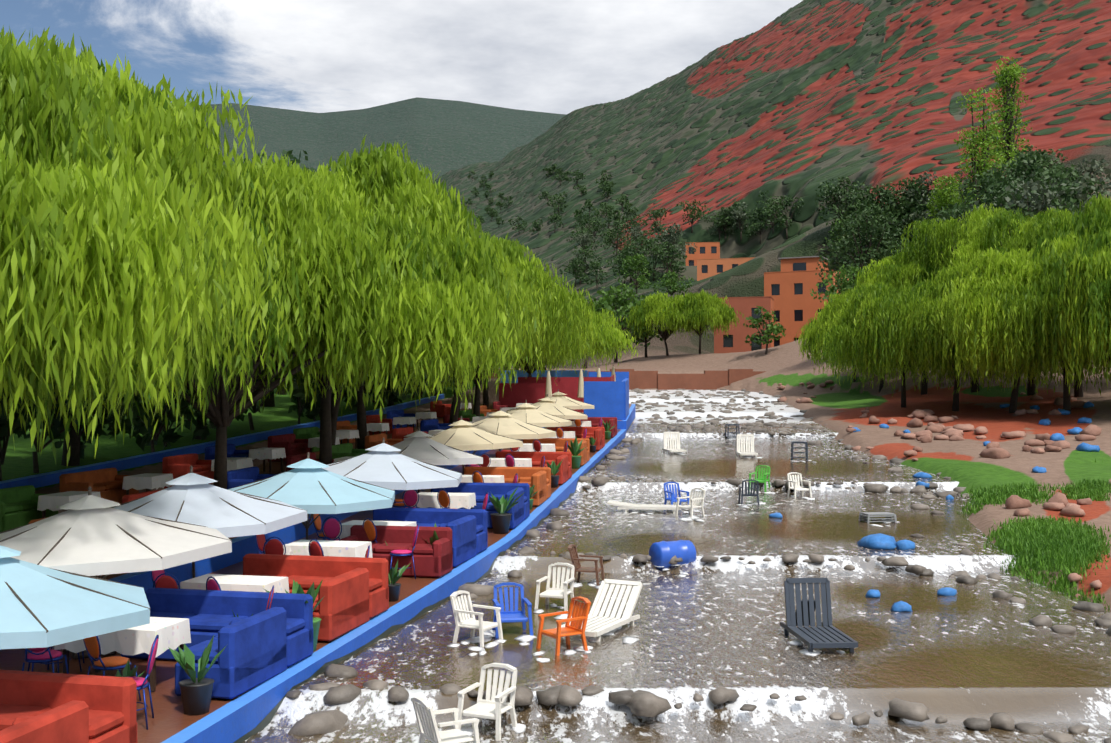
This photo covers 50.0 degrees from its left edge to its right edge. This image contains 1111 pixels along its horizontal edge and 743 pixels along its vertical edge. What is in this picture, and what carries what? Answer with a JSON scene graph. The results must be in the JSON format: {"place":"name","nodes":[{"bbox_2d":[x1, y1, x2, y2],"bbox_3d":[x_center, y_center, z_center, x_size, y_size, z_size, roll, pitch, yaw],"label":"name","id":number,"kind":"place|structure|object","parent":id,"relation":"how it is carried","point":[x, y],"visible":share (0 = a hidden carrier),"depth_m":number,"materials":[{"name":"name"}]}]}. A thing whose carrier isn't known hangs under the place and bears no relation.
{"place":"outdoors","nodes":[
{"label":"outdoors","id":0,"kind":"place"},
{"bbox_2d":[0,408,625,742],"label":"terrace","id":1,"kind":"structure","parent":0,"point":[234,719],"depth_m":19.97,"materials":[{"name":"blue paint"}]},
{"bbox_2d":[0,485,57,531],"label":"sofa","id":2,"kind":"object","parent":1,"relation":"on","point":[18,506],"visible":0.77,"depth_m":25.00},
{"bbox_2d":[22,646,68,673],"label":"chair","id":3,"kind":"object","parent":1,"relation":"on","point":[39,655],"visible":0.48,"depth_m":14.41,"materials":[{"name":"fabric"}]},
{"bbox_2d":[0,670,136,742],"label":"booth sofa","id":4,"kind":"object","parent":1,"relation":"on","point":[40,707],"visible":1,"depth_m":12.08,"materials":[{"name":"fabric"}]},
{"bbox_2d":[37,491,100,517],"bbox_3d":[-10.231,2.948,25.088,0.783,0.752,1.182,0,-1,12],"label":"table","id":5,"kind":"object","parent":1,"relation":"on","point":[54,502],"visible":0.54,"depth_m":24.58,"materials":[{"name":"fabric"}]},
{"bbox_2d":[0,545,150,648],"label":"umbrella","id":6,"kind":"object","parent":1,"relation":"on","point":[41,606],"visible":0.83,"depth_m":12.51,"materials":[{"name":"blue fabric"}]},
{"bbox_2d":[59,468,138,503],"bbox_3d":[-10.967,2.821,28.696,0.780,0.840,2.383,0,-1,8],"label":"sofa","id":7,"kind":"object","parent":1,"relation":"on","point":[107,483],"visible":0.67,"depth_m":28.49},
{"bbox_2d":[83,636,140,700],"bbox_3d":[-5.337,3.455,14.243,0.496,1.002,0.565,-1,-1,42],"label":"chair","id":8,"kind":"object","parent":1,"relation":"on","point":[92,646],"visible":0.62,"depth_m":14.11,"materials":[{"name":"fabric"}]},
{"bbox_2d":[0,486,231,658],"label":"umbrella","id":9,"kind":"object","parent":1,"relation":"on","point":[90,534],"visible":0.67,"depth_m":15.73,"materials":[{"name":"white fabric"}]},
{"bbox_2d":[54,617,190,690],"bbox_3d":[-5.476,3.562,15.126,1.432,0.752,0.883,0,-1,13],"label":"booth table","id":10,"kind":"object","parent":1,"relation":"on","point":[173,633],"visible":0.56,"depth_m":14.73,"materials":[{"name":"fabric"}]},
{"bbox_2d":[129,635,158,729],"bbox_3d":[-4.764,3.471,13.388,0.565,1.002,0.496,0,-1,-10],"label":"chair","id":11,"kind":"object","parent":1,"relation":"on","point":[142,683],"visible":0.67,"depth_m":13.32,"materials":[{"name":"purple metal"}]},
{"bbox_2d":[122,473,173,494],"bbox_3d":[-9.818,2.875,28.721,0.783,0.752,1.182,0,-1,8],"label":"table","id":12,"kind":"object","parent":1,"relation":"on","point":[147,481],"visible":0.79,"depth_m":28.21,"materials":[{"name":"fabric"}]},
{"bbox_2d":[153,573,179,588],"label":"chair","id":13,"kind":"object","parent":1,"relation":"on","point":[166,581],"visible":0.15,"depth_m":17.12,"materials":[{"name":"fabric"}]},
{"bbox_2d":[162,453,213,487],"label":"sofa","id":14,"kind":"object","parent":1,"relation":"on","point":[176,466],"visible":0.56,"depth_m":32.54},
{"bbox_2d":[168,636,227,715],"bbox_3d":[-4.169,3.501,13.967,0.544,0.927,0.858,0,-1,-32],"label":"potted plant","id":15,"kind":"object","parent":1,"relation":"on","point":[196,693],"visible":1,"depth_m":13.76,"materials":[{"name":"green plant"}]},
{"bbox_2d":[111,465,306,577],"bbox_3d":[-5.893,2.693,19.321,3.393,2.359,3.390,0,-1,15],"label":"umbrella","id":16,"kind":"object","parent":1,"relation":"on","point":[191,497],"visible":0.62,"depth_m":18.68,"materials":[{"name":"white fabric"}]},
{"bbox_2d":[121,588,312,698],"bbox_3d":[-4.802,3.498,15.609,2.500,0.880,2.280,0,-1,13],"label":"booth sofa","id":17,"kind":"object","parent":1,"relation":"on","point":[264,644],"visible":0.73,"depth_m":15.80,"materials":[{"name":"fabric"}]},
{"bbox_2d":[205,444,248,459],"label":"sofa","id":18,"kind":"object","parent":1,"relation":"on","point":[210,452],"visible":0.31,"depth_m":36.15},
{"bbox_2d":[211,457,252,470],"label":"table","id":19,"kind":"object","parent":1,"relation":"on","point":[236,463],"visible":0.52,"depth_m":32.53,"materials":[{"name":"fabric"}]},
{"bbox_2d":[180,574,288,592],"bbox_3d":[-4.832,3.510,17.947,1.432,0.752,0.883,0,-1,13],"label":"booth table","id":20,"kind":"object","parent":1,"relation":"on","point":[249,583],"visible":0.54,"depth_m":17.76,"materials":[{"name":"fabric"}]},
{"bbox_2d":[0,362,493,480],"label":"hedge","id":21,"kind":"object","parent":1,"relation":"on","point":[169,435],"depth_m":37.48,"materials":[{"name":"plant"}]},
{"bbox_2d":[227,467,278,488],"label":"sofa","id":22,"kind":"object","parent":1,"relation":"on","point":[238,477],"visible":0.17,"depth_m":28.86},
{"bbox_2d":[248,448,285,473],"bbox_3d":[-8.750,2.718,36.152,0.783,0.752,1.182,0,-1,8],"label":"table","id":23,"kind":"object","parent":1,"relation":"on","point":[263,454],"visible":0.81,"depth_m":35.63,"materials":[{"name":"fabric"}]},
{"bbox_2d":[263,537,285,554],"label":"chair","id":24,"kind":"object","parent":1,"relation":"on","point":[274,546],"visible":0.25,"depth_m":20.44,"materials":[{"name":"fabric"}]},
{"bbox_2d":[268,434,309,461],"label":"sofa","id":25,"kind":"object","parent":1,"relation":"on","point":[291,444],"visible":0.73,"depth_m":39.82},
{"bbox_2d":[264,578,324,651],"bbox_3d":[-3.595,3.404,16.709,0.943,1.016,0.633,0,-1,34],"label":"potted plant","id":26,"kind":"object","parent":1,"relation":"on","point":[298,589],"visible":0.35,"depth_m":16.63,"materials":[{"name":"green plant"}]},
{"bbox_2d":[293,427,319,451],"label":"sofa","id":27,"kind":"object","parent":1,"relation":"on","point":[307,433],"visible":0.29,"depth_m":43.04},
{"bbox_2d":[286,452,333,471],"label":"sofa","id":28,"kind":"object","parent":1,"relation":"on","point":[291,459],"visible":0.04,"depth_m":32.66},
{"bbox_2d":[227,452,394,539],"bbox_3d":[-4.735,2.669,22.748,3.351,2.269,3.351,0,-1,-1],"label":"umbrella","id":29,"kind":"object","parent":1,"relation":"on","point":[311,487],"visible":0.73,"depth_m":22.01,"materials":[{"name":"blue fabric"}]},
{"bbox_2d":[242,554,388,640],"bbox_3d":[-4.158,3.446,18.430,2.500,0.881,2.280,0,-1,13],"label":"booth sofa","id":30,"kind":"object","parent":1,"relation":"on","point":[354,591],"visible":0.71,"depth_m":18.79,"materials":[{"name":"fabric"}]},
{"bbox_2d":[283,540,372,557],"bbox_3d":[-4.071,3.447,21.271,1.432,0.752,0.883,0,-1,12],"label":"booth table","id":31,"kind":"object","parent":1,"relation":"on","point":[343,548],"visible":0.44,"depth_m":20.98,"materials":[{"name":"fabric"}]},
{"bbox_2d":[322,516,341,540],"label":"chair","id":32,"kind":"object","parent":1,"relation":"on","point":[332,528],"visible":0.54,"depth_m":22.93,"materials":[{"name":"fabric"}]},
{"bbox_2d":[336,430,358,448],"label":"table","id":33,"kind":"object","parent":1,"relation":"on","point":[347,434],"visible":0.75,"depth_m":43.36,"materials":[{"name":"fabric"}]},
{"bbox_2d":[332,443,368,458],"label":"sofa","id":34,"kind":"object","parent":1,"relation":"on","point":[343,450],"visible":0.29,"depth_m":36.55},
{"bbox_2d":[336,520,416,538],"bbox_3d":[-3.548,3.400,23.745,1.432,0.752,0.883,0,-1,12],"label":"booth table","id":35,"kind":"object","parent":1,"relation":"on","point":[347,526],"visible":0.29,"depth_m":23.53,"materials":[{"name":"fabric"}]},
{"bbox_2d":[366,415,391,434],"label":"sofa","id":36,"kind":"object","parent":1,"relation":"on","point":[373,419],"visible":0.29,"depth_m":51.36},
{"bbox_2d":[365,433,402,448],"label":"sofa","id":37,"kind":"object","parent":1,"relation":"on","point":[373,440],"visible":0.29,"depth_m":40.01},
{"bbox_2d":[322,438,461,490],"bbox_3d":[-3.843,2.598,26.447,3.451,2.271,3.453,0,-1,-1],"label":"umbrella","id":38,"kind":"object","parent":1,"relation":"on","point":[383,464],"visible":0.62,"depth_m":25.59,"materials":[{"name":"white fabric"}]},
{"bbox_2d":[340,525,452,576],"bbox_3d":[-3.006,3.371,22.447,2.000,0.840,0.780,0,-1,12],"label":"booth sofa","id":39,"kind":"object","parent":1,"relation":"on","point":[435,559],"visible":0.65,"depth_m":22.24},
{"bbox_2d":[388,560,409,601],"bbox_3d":[-2.725,3.493,19.988,0.558,0.711,0.607,0,-1,-1],"label":"potted plant","id":40,"kind":"object","parent":1,"relation":"on","point":[394,576],"visible":0.67,"depth_m":19.91,"materials":[{"name":"green plant"}]},
{"bbox_2d":[387,410,415,428],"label":"sofa","id":41,"kind":"object","parent":1,"relation":"on","point":[391,414],"visible":0.4,"depth_m":54.70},
{"bbox_2d":[390,523,418,578],"bbox_3d":[-2.808,3.311,22.019,0.565,1.002,0.496,0,-1,-11],"label":"chair","id":42,"kind":"object","parent":1,"relation":"on","point":[401,553],"visible":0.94,"depth_m":21.88,"materials":[{"name":"fabric"}]},
{"bbox_2d":[392,427,427,440],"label":"sofa","id":43,"kind":"object","parent":1,"relation":"on","point":[399,433],"visible":0.29,"depth_m":43.06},
{"bbox_2d":[402,490,418,507],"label":"booth chair","id":44,"kind":"object","parent":1,"relation":"on","point":[410,497],"visible":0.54,"depth_m":27.59,"materials":[{"name":"fabric"}]},
{"bbox_2d":[373,507,487,566],"bbox_3d":[-2.882,3.334,24.239,2.500,0.882,2.280,0,-1,12],"label":"booth sofa","id":45,"kind":"object","parent":1,"relation":"on","point":[468,527],"visible":0.5,"depth_m":24.91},
{"bbox_2d":[233,418,634,742],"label":"wall water stain","id":46,"kind":"object","parent":1,"relation":"attached to","point":[264,722],"depth_m":18.07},
{"bbox_2d":[420,419,451,432],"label":"sofa","id":47,"kind":"object","parent":1,"relation":"on","point":[430,425],"visible":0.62,"depth_m":47.61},
{"bbox_2d":[391,426,482,507],"bbox_3d":[-3.493,2.518,30.413,3.187,2.269,3.185,0,-1,-8],"label":"umbrella","id":48,"kind":"object","parent":1,"relation":"on","point":[419,445],"visible":0.52,"depth_m":29.63,"materials":[{"name":"white fabric"}]},
{"bbox_2d":[411,492,475,508],"bbox_3d":[-2.660,3.305,28.460,1.432,0.752,0.883,0,-1,8],"label":"booth table","id":49,"kind":"object","parent":1,"relation":"on","point":[457,500],"visible":0.5,"depth_m":28.09,"materials":[{"name":"fabric"}]},
{"bbox_2d":[427,416,522,474],"bbox_3d":[-2.725,2.426,34.843,3.377,2.273,3.381,0,-1,35],"label":"umbrella","id":50,"kind":"object","parent":1,"relation":"on","point":[461,434],"visible":0.65,"depth_m":33.95,"materials":[{"name":"beige fabric"}]},
{"bbox_2d":[428,482,529,528],"bbox_3d":[-2.034,3.237,29.003,2.500,0.881,2.280,0,-1,8],"label":"booth sofa","id":51,"kind":"object","parent":1,"relation":"on","point":[519,512],"visible":0.5,"depth_m":29.75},
{"bbox_2d":[461,475,504,482],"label":"booth table","id":52,"kind":"object","parent":1,"relation":"on","point":[487,478],"visible":0.29,"depth_m":32.04,"materials":[{"name":"fabric"}]},
{"bbox_2d":[464,466,550,505],"bbox_3d":[-1.508,3.154,32.963,2.500,0.882,2.280,0,-1,8],"label":"booth sofa","id":53,"kind":"object","parent":1,"relation":"on","point":[539,478],"visible":0.58,"depth_m":33.74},
{"bbox_2d":[489,487,525,533],"bbox_3d":[-1.112,3.167,27.385,0.881,1.080,1.048,0,-1,-1],"label":"potted plant","id":54,"kind":"object","parent":1,"relation":"on","point":[501,523],"visible":1,"depth_m":27.20,"materials":[{"name":"green plant"}]},
{"bbox_2d":[487,458,531,466],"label":"booth table","id":55,"kind":"object","parent":1,"relation":"on","point":[519,462],"visible":0.35,"depth_m":36.97,"materials":[{"name":"fabric"}]},
{"bbox_2d":[468,407,555,450],"bbox_3d":[-1.848,2.312,39.806,3.464,2.266,3.463,0,-1,-21],"label":"umbrella","id":56,"kind":"object","parent":1,"relation":"on","point":[500,422],"visible":0.6,"depth_m":38.97,"materials":[{"name":"beige fabric"}]},
{"bbox_2d":[496,451,571,483],"bbox_3d":[-0.854,3.048,37.886,2.500,0.883,2.280,0,-1,8],"label":"booth sofa","id":57,"kind":"object","parent":1,"relation":"on","point":[564,473],"visible":0.44,"depth_m":38.69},
{"bbox_2d":[517,443,555,451],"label":"booth table","id":58,"kind":"object","parent":1,"relation":"on","point":[527,447],"visible":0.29,"depth_m":42.54,"materials":[{"name":"fabric"}]},
{"bbox_2d":[508,400,571,426],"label":"umbrella","id":59,"kind":"object","parent":1,"relation":"on","point":[526,412],"visible":0.46,"depth_m":44.23,"materials":[{"name":"beige fabric"}]},
{"bbox_2d":[506,394,587,427],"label":"umbrella","id":60,"kind":"object","parent":1,"relation":"on","point":[547,405],"visible":0.62,"depth_m":49.29,"materials":[{"name":"beige fabric"}]},
{"bbox_2d":[523,438,589,465],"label":"booth sofa","id":61,"kind":"object","parent":1,"relation":"on","point":[559,443],"visible":0.31,"depth_m":44.32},
{"bbox_2d":[533,389,593,408],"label":"umbrella","id":62,"kind":"object","parent":1,"relation":"on","point":[558,397],"visible":0.44,"depth_m":54.83,"materials":[{"name":"beige fabric"}]},
{"bbox_2d":[546,427,604,449],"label":"booth sofa","id":63,"kind":"object","parent":1,"relation":"on","point":[598,433],"visible":0.35,"depth_m":50.40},
{"bbox_2d":[568,437,585,468],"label":"potted plant","id":64,"kind":"object","parent":1,"relation":"on","point":[574,448],"visible":0.88,"depth_m":41.62,"materials":[{"name":"green plant"}]},
{"bbox_2d":[567,417,616,437],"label":"booth sofa","id":65,"kind":"object","parent":1,"relation":"on","point":[596,420],"visible":0.38,"depth_m":56.88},
{"bbox_2d":[0,0,802,113],"label":"sky","id":66,"kind":"structure","parent":0,"point":[317,56],"materials":[{"name":"white"}]},
{"bbox_2d":[1,0,1110,608],"bbox_3d":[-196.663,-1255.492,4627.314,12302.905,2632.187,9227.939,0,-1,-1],"label":"ground","id":67,"kind":"structure","parent":0,"point":[803,98],"depth_m":301.17,"materials":[{"name":"plant"}]},
{"bbox_2d":[130,150,315,406],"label":"trees","id":68,"kind":"object","parent":67,"relation":"on","point":[286,153],"depth_m":61.17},
{"bbox_2d":[0,26,638,488],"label":"willow trees","id":69,"kind":"object","parent":67,"relation":"on","point":[142,226],"depth_m":21.42,"materials":[{"name":"plant"}]},
{"bbox_2d":[384,394,634,431],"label":"wall","id":70,"kind":"structure","parent":67,"relation":"on","point":[625,424],"depth_m":66.61,"materials":[{"name":"blue paint"}]},
{"bbox_2d":[430,401,450,416],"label":"sofa","id":71,"kind":"object","parent":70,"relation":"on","point":[439,408],"visible":0.77,"depth_m":62.67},
{"bbox_2d":[499,370,628,419],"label":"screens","id":72,"kind":"object","parent":70,"relation":"on","point":[606,394],"visible":0.69,"depth_m":64.17,"materials":[{"name":"blue paint"}]},
{"bbox_2d":[464,164,639,234],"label":"slope forest","id":73,"kind":"object","parent":67,"relation":"on","point":[555,216],"depth_m":456.21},
{"bbox_2d":[584,286,666,368],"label":"trees","id":74,"kind":"object","parent":67,"relation":"on","point":[608,300],"depth_m":137.01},
{"bbox_2d":[488,369,765,389],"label":"retaining wall","id":75,"kind":"structure","parent":67,"relation":"on","point":[711,380],"depth_m":112.25,"materials":[{"name":"red stone"}]},
{"bbox_2d":[626,289,745,355],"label":"trees","id":76,"kind":"object","parent":67,"relation":"on","point":[691,308],"depth_m":130.55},
{"bbox_2d":[286,388,1110,742],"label":"river rocks","id":77,"kind":"object","parent":67,"relation":"on","point":[644,704],"visible":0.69,"depth_m":19.42,"materials":[{"name":"stone"}]},
{"bbox_2d":[686,242,719,265],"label":"building","id":78,"kind":"structure","parent":67,"relation":"on","point":[707,250],"depth_m":248.17,"materials":[{"name":"paint"}]},
{"bbox_2d":[697,257,754,280],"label":"house","id":79,"kind":"structure","parent":67,"relation":"on","point":[706,268],"depth_m":213.41,"materials":[{"name":"orange paint"}]},
{"bbox_2d":[594,218,864,353],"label":"village trees","id":80,"kind":"object","parent":67,"relation":"on","point":[778,328],"depth_m":121.70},
{"bbox_2d":[714,296,773,352],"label":"house","id":81,"kind":"structure","parent":67,"relation":"on","point":[734,341],"depth_m":137.70,"materials":[{"name":"red paint"}]},
{"bbox_2d":[764,256,848,346],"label":"house","id":82,"kind":"structure","parent":67,"relation":"on","point":[791,284],"depth_m":152.34,"materials":[{"name":"paint"}]},
{"bbox_2d":[633,380,1101,598],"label":"bank boulders","id":83,"kind":"object","parent":67,"relation":"on","point":[1057,500],"visible":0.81,"depth_m":48.91,"materials":[{"name":"stone"}]},
{"bbox_2d":[769,401,1099,611],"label":"rocks","id":84,"kind":"object","parent":67,"relation":"on","point":[880,541],"visible":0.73,"depth_m":26.81,"materials":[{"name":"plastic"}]},
{"bbox_2d":[815,149,1071,283],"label":"bank trees","id":85,"kind":"object","parent":67,"relation":"on","point":[882,253],"depth_m":125.29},
{"bbox_2d":[795,193,1110,413],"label":"willow trees","id":86,"kind":"object","parent":67,"relation":"on","point":[985,300],"depth_m":62.48,"materials":[{"name":"plant"}]},
{"bbox_2d":[920,56,1032,242],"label":"poplars","id":87,"kind":"object","parent":67,"relation":"on","point":[948,187],"depth_m":158.89,"materials":[{"name":"plant"}]},
{"bbox_2d":[957,458,1110,609],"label":"bank grass","id":88,"kind":"structure","parent":67,"relation":"on","point":[1066,543],"depth_m":26.16,"materials":[{"name":"plant"}]},
{"bbox_2d":[242,390,1110,742],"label":"river water","id":89,"kind":"structure","parent":0,"point":[956,660],"depth_m":19.05,"materials":[{"name":"liquid"}]},
{"bbox_2d":[411,697,479,742],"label":"white chair","id":90,"kind":"object","parent":89,"relation":"on","point":[425,713],"visible":1,"depth_m":13.30,"materials":[{"name":"plastic"}]},
{"bbox_2d":[450,590,502,647],"bbox_3d":[-1.227,3.854,18.251,0.673,0.919,0.620,0,-1,29],"label":"white chair","id":91,"kind":"object","parent":89,"relation":"in","point":[472,622],"visible":0.96,"depth_m":18.27,"materials":[{"name":"plastic"}]},
{"bbox_2d":[457,663,517,740],"bbox_3d":[-0.810,4.091,14.528,0.620,0.919,0.673,0,-1,24],"label":"white chair","id":92,"kind":"object","parent":89,"relation":"on","point":[494,707],"visible":0.98,"depth_m":14.61,"materials":[{"name":"plastic"}]},
{"bbox_2d":[492,582,532,637],"bbox_3d":[-0.702,3.859,18.885,0.620,0.919,0.673,0,-1,-11],"label":"blue chair","id":93,"kind":"object","parent":89,"relation":"on","point":[510,616],"visible":0.79,"depth_m":19.06,"materials":[{"name":"plastic"}]},
{"bbox_2d":[534,562,574,610],"bbox_3d":[0.018,3.873,20.965,0.620,0.919,0.673,0,-1,19],"label":"white chair","id":94,"kind":"object","parent":89,"relation":"in","point":[557,591],"visible":0.9,"depth_m":21.09,"materials":[{"name":"plastic"}]},
{"bbox_2d":[536,596,590,655],"bbox_3d":[0.138,3.850,17.717,0.673,0.919,0.620,0,-1,-31],"label":"orange chair","id":95,"kind":"object","parent":89,"relation":"in","point":[577,620],"visible":0.92,"depth_m":17.73,"materials":[{"name":"plastic"}]},
{"bbox_2d":[568,544,604,585],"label":"brown chair","id":96,"kind":"object","parent":89,"relation":"in","point":[576,560],"visible":0.94,"depth_m":23.50,"materials":[{"name":"wood"}]},
{"bbox_2d":[556,579,642,641],"bbox_3d":[0.718,3.897,19.081,0.720,0.841,1.862,0,-1,27],"label":"white lounger","id":97,"kind":"object","parent":89,"relation":"on","point":[598,624],"visible":0.77,"depth_m":19.52,"materials":[{"name":"plastic"}]},
{"bbox_2d":[607,500,680,513],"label":"lounge chair","id":98,"kind":"object","parent":89,"relation":"in","point":[624,505],"visible":0.83,"depth_m":33.00,"materials":[{"name":"plastic"}]},
{"bbox_2d":[445,439,897,735],"bbox_3d":[5.933,3.878,35.931,7.868,1.594,48.614,0,-1,11],"label":"water foam","id":99,"kind":"object","parent":89,"relation":"on","point":[489,634],"visible":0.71,"depth_m":18.33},
{"bbox_2d":[675,488,705,517],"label":"white chair","id":100,"kind":"object","parent":99,"relation":"on","point":[692,505],"visible":0.94,"depth_m":32.17,"materials":[{"name":"plastic"}]},
{"bbox_2d":[749,465,769,491],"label":"green chair","id":101,"kind":"object","parent":99,"relation":"on","point":[761,479],"visible":0.81,"depth_m":38.89,"materials":[{"name":"plastic"}]},
{"bbox_2d":[859,512,896,522],"bbox_3d":[8.394,3.890,31.025,0.873,0.399,0.580,0,-1,-11],"label":"grey crate","id":102,"kind":"object","parent":99,"relation":"on","point":[888,516],"visible":0.65,"depth_m":30.87,"materials":[{"name":"plastic"}]},
{"bbox_2d":[649,540,695,568],"bbox_3d":[2.469,3.859,25.102,0.880,0.600,0.585,0,-1,-26],"label":"blue barrel","id":103,"kind":"object","parent":89,"relation":"on","point":[662,553],"visible":0.73,"depth_m":24.89,"materials":[{"name":"plastic"}]},
{"bbox_2d":[662,432,686,454],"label":"white lounger","id":104,"kind":"object","parent":89,"relation":"on","point":[669,447],"visible":0.88,"depth_m":51.42,"materials":[{"name":"plastic"}]},
{"bbox_2d":[663,482,688,510],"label":"blue chair","id":105,"kind":"object","parent":89,"relation":"on","point":[672,495],"visible":0.83,"depth_m":34.03,"materials":[{"name":"plastic"}]},
{"bbox_2d":[736,434,757,457],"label":"white lounger","id":106,"kind":"object","parent":89,"relation":"in","point":[745,448],"visible":0.88,"depth_m":49.77,"materials":[{"name":"plastic"}]},
{"bbox_2d":[738,479,759,504],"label":"dark chair","id":107,"kind":"object","parent":89,"relation":"on","point":[741,494],"visible":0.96,"depth_m":34.86,"materials":[{"name":"plastic"}]},
{"bbox_2d":[787,472,811,497],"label":"white chair","id":108,"kind":"object","parent":89,"relation":"on","point":[796,487],"visible":0.94,"depth_m":37.14,"materials":[{"name":"plastic"}]},
{"bbox_2d":[780,578,857,651],"bbox_3d":[4.008,3.780,18.234,0.720,1.063,1.738,0,-1,-4],"label":"grey lounger","id":109,"kind":"object","parent":89,"relation":"on","point":[828,634],"visible":0.94,"depth_m":18.67,"materials":[{"name":"plastic"}]},
{"bbox_2d":[559,145,1110,289],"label":"forest","id":110,"kind":"object","parent":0,"point":[993,190],"depth_m":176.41,"materials":[{"name":"plant"}]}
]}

